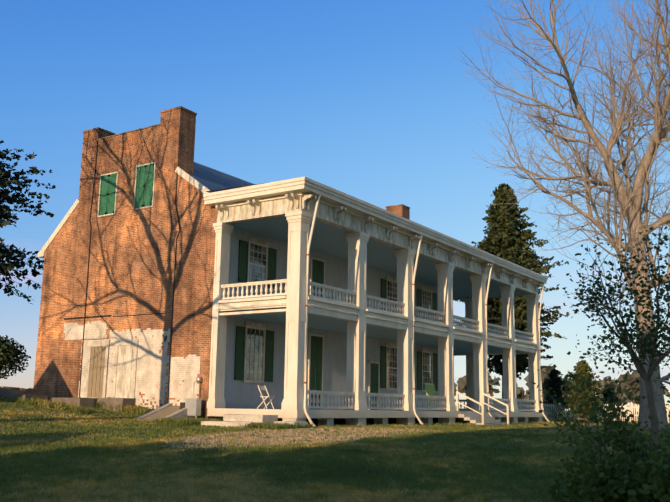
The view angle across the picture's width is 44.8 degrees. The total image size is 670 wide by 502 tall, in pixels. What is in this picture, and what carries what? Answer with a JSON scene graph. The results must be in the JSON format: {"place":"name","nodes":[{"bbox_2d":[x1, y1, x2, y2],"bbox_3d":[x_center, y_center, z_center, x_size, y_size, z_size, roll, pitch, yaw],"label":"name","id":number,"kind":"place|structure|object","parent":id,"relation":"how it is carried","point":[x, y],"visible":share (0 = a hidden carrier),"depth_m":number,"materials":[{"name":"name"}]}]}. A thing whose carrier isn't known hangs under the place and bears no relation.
{"place":"outdoors","nodes":[
{"label":"outdoors","id":0,"kind":"place"},
{"bbox_2d":[0,394,669,501],"bbox_3d":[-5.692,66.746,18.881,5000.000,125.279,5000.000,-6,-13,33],"label":"ground","id":1,"kind":"structure","parent":0,"point":[255,497],"depth_m":17.47,"materials":[{"name":"green plant"}]},
{"bbox_2d":[0,335,30,378],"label":"shrub","id":2,"kind":"object","parent":1,"relation":"on","point":[10,358],"visible":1,"depth_m":46.26,"materials":[{"name":"green plant"}]},
{"bbox_2d":[0,386,32,390],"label":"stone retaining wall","id":3,"kind":"structure","parent":1,"relation":"on","point":[10,388],"depth_m":42.08,"materials":[{"name":"grey stone"}]},
{"bbox_2d":[0,140,55,304],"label":"tree","id":4,"kind":"object","parent":1,"relation":"on","point":[7,179],"visible":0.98,"depth_m":41.48,"materials":[{"name":"green plant"}]},
{"bbox_2d":[0,390,135,411],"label":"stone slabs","id":5,"kind":"structure","parent":1,"relation":"on","point":[74,401],"depth_m":32.66,"materials":[{"name":"grey stone"}]},
{"bbox_2d":[135,403,194,420],"bbox_3d":[-6.434,6.214,30.334,1.520,1.080,2.100,-6,-13,33],"label":"cellar bulkhead","id":6,"kind":"object","parent":1,"relation":"on","point":[170,410],"visible":0.19,"depth_m":30.43,"materials":[{"name":"concrete"}]},
{"bbox_2d":[180,381,201,417],"bbox_3d":[-5.393,5.844,30.598,0.860,1.937,0.454,-6,-13,33],"label":"meter box","id":7,"kind":"object","parent":1,"relation":"on","point":[193,405],"visible":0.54,"depth_m":30.32,"materials":[{"name":"grey metal"}]},
{"bbox_2d":[196,377,202,382],"bbox_3d":[-5.177,4.896,30.905,0.220,0.209,0.180,-6,-13,33],"label":"electric meter","id":8,"kind":"object","parent":7,"relation":"attached to","point":[199,379],"visible":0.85,"depth_m":30.84,"materials":[{"name":"grey metal"}]},
{"bbox_2d":[33,106,437,420],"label":"house walls","id":9,"kind":"structure","parent":1,"relation":"on","point":[131,262],"depth_m":34.59,"materials":[{"name":"orange brick"}]},
{"bbox_2d":[38,167,210,257],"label":"house trim","id":10,"kind":"structure","parent":9,"relation":"attached to","point":[189,179],"depth_m":36.86,"materials":[{"name":"white wood"}]},
{"bbox_2d":[63,140,200,408],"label":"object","id":11,"kind":"object","parent":9,"relation":"attached to","point":[130,364],"visible":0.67,"depth_m":33.54,"materials":[{"name":"paint"}]},
{"bbox_2d":[191,162,269,192],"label":"house roof","id":12,"kind":"structure","parent":9,"relation":"on","point":[212,180],"depth_m":37.29,"materials":[{"name":"grey metal"}]},
{"bbox_2d":[234,236,437,409],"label":"shuttered windows","id":13,"kind":"structure","parent":9,"relation":"attached to","point":[254,352],"depth_m":36.26,"materials":[{"name":"green paint"}]},
{"bbox_2d":[201,414,307,427],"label":"stone steps","id":14,"kind":"structure","parent":1,"relation":"on","point":[235,420],"depth_m":28.07,"materials":[{"name":"beige stone"}]},
{"bbox_2d":[164,427,444,451],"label":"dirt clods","id":15,"kind":"object","parent":1,"relation":"on","point":[322,430],"visible":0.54,"depth_m":23.46,"materials":[{"name":"brown soil"}]},
{"bbox_2d":[203,176,547,425],"bbox_3d":[1.966,4.562,41.676,9.720,9.450,26.140,-6,-13,33],"label":"porch","id":16,"kind":"object","parent":1,"relation":"on","point":[262,209],"visible":0.69,"depth_m":34.32,"materials":[{"name":"white wood"}]},
{"bbox_2d":[257,385,274,408],"bbox_3d":[-2.621,5.569,30.959,0.550,0.896,0.444,-6,-13,33],"label":"folding chair","id":17,"kind":"object","parent":16,"relation":"on","point":[262,388],"visible":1,"depth_m":30.97,"materials":[{"name":"white paint"}]},
{"bbox_2d":[207,211,541,411],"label":"porch columns","id":18,"kind":"structure","parent":16,"relation":"attached to","point":[299,222],"depth_m":33.11,"materials":[{"name":"white wood"}]},
{"bbox_2d":[221,279,535,410],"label":"porch balustrades","id":19,"kind":"object","parent":16,"relation":"attached to","point":[524,336],"visible":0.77,"depth_m":33.94,"materials":[{"name":"white wood"}]},
{"bbox_2d":[304,194,549,426],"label":"downspouts","id":20,"kind":"object","parent":16,"relation":"attached to","point":[307,305],"visible":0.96,"depth_m":35.98,"materials":[{"name":"white paint"}]},
{"bbox_2d":[424,383,438,410],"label":"rocking chair","id":21,"kind":"object","parent":16,"relation":"on","point":[428,388],"visible":0.44,"depth_m":40.20,"materials":[{"name":"green"}]},
{"bbox_2d":[431,383,435,400],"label":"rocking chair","id":22,"kind":"object","parent":16,"relation":"on","point":[433,388],"visible":0.1,"depth_m":41.37,"materials":[{"name":"green wood"}]},
{"bbox_2d":[456,391,509,424],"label":"porch stairs","id":23,"kind":"structure","parent":1,"relation":"on","point":[482,418],"depth_m":39.33,"materials":[{"name":"white wood"}]},
{"bbox_2d":[455,183,572,403],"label":"tall cedar","id":24,"kind":"object","parent":1,"relation":"on","point":[507,238],"visible":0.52,"depth_m":64.54,"materials":[{"name":"green plant"}]},
{"bbox_2d":[542,368,566,419],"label":"tree","id":25,"kind":"object","parent":1,"relation":"on","point":[554,383],"visible":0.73,"depth_m":60.87,"materials":[{"name":"green plant"}]},
{"bbox_2d":[454,363,669,414],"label":"treeline","id":26,"kind":"object","parent":1,"relation":"on","point":[631,384],"visible":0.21,"depth_m":185.81,"materials":[{"name":"green plant"}]},
{"bbox_2d":[455,0,669,429],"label":"bare tree","id":27,"kind":"object","parent":1,"relation":"on","point":[629,199],"visible":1,"depth_m":35.50,"materials":[{"name":"brown plant"}]},
{"bbox_2d":[557,360,603,420],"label":"cedar bush","id":28,"kind":"object","parent":1,"relation":"on","point":[581,371],"visible":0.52,"depth_m":54.28,"materials":[{"name":"green plant"}]},
{"bbox_2d":[494,402,669,422],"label":"picket fence","id":29,"kind":"object","parent":1,"relation":"on","point":[546,412],"visible":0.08,"depth_m":55.57,"materials":[{"name":"white paint"}]},
{"bbox_2d":[527,364,669,501],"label":"spring shrub","id":30,"kind":"object","parent":1,"relation":"on","point":[638,477],"visible":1,"depth_m":10.50,"materials":[{"name":"green plant"}]},
{"bbox_2d":[598,383,619,419],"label":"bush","id":31,"kind":"object","parent":1,"relation":"on","point":[607,394],"visible":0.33,"depth_m":61.60,"materials":[{"name":"green plant"}]},
{"bbox_2d":[556,224,669,454],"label":"spring tree","id":32,"kind":"object","parent":1,"relation":"on","point":[625,334],"visible":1,"depth_m":17.82,"materials":[{"name":"green plant"}]},
{"bbox_2d":[0,0,669,411],"label":"sky","id":33,"kind":"structure","parent":0,"point":[364,100],"materials":[{"name":"blue"}]}
]}

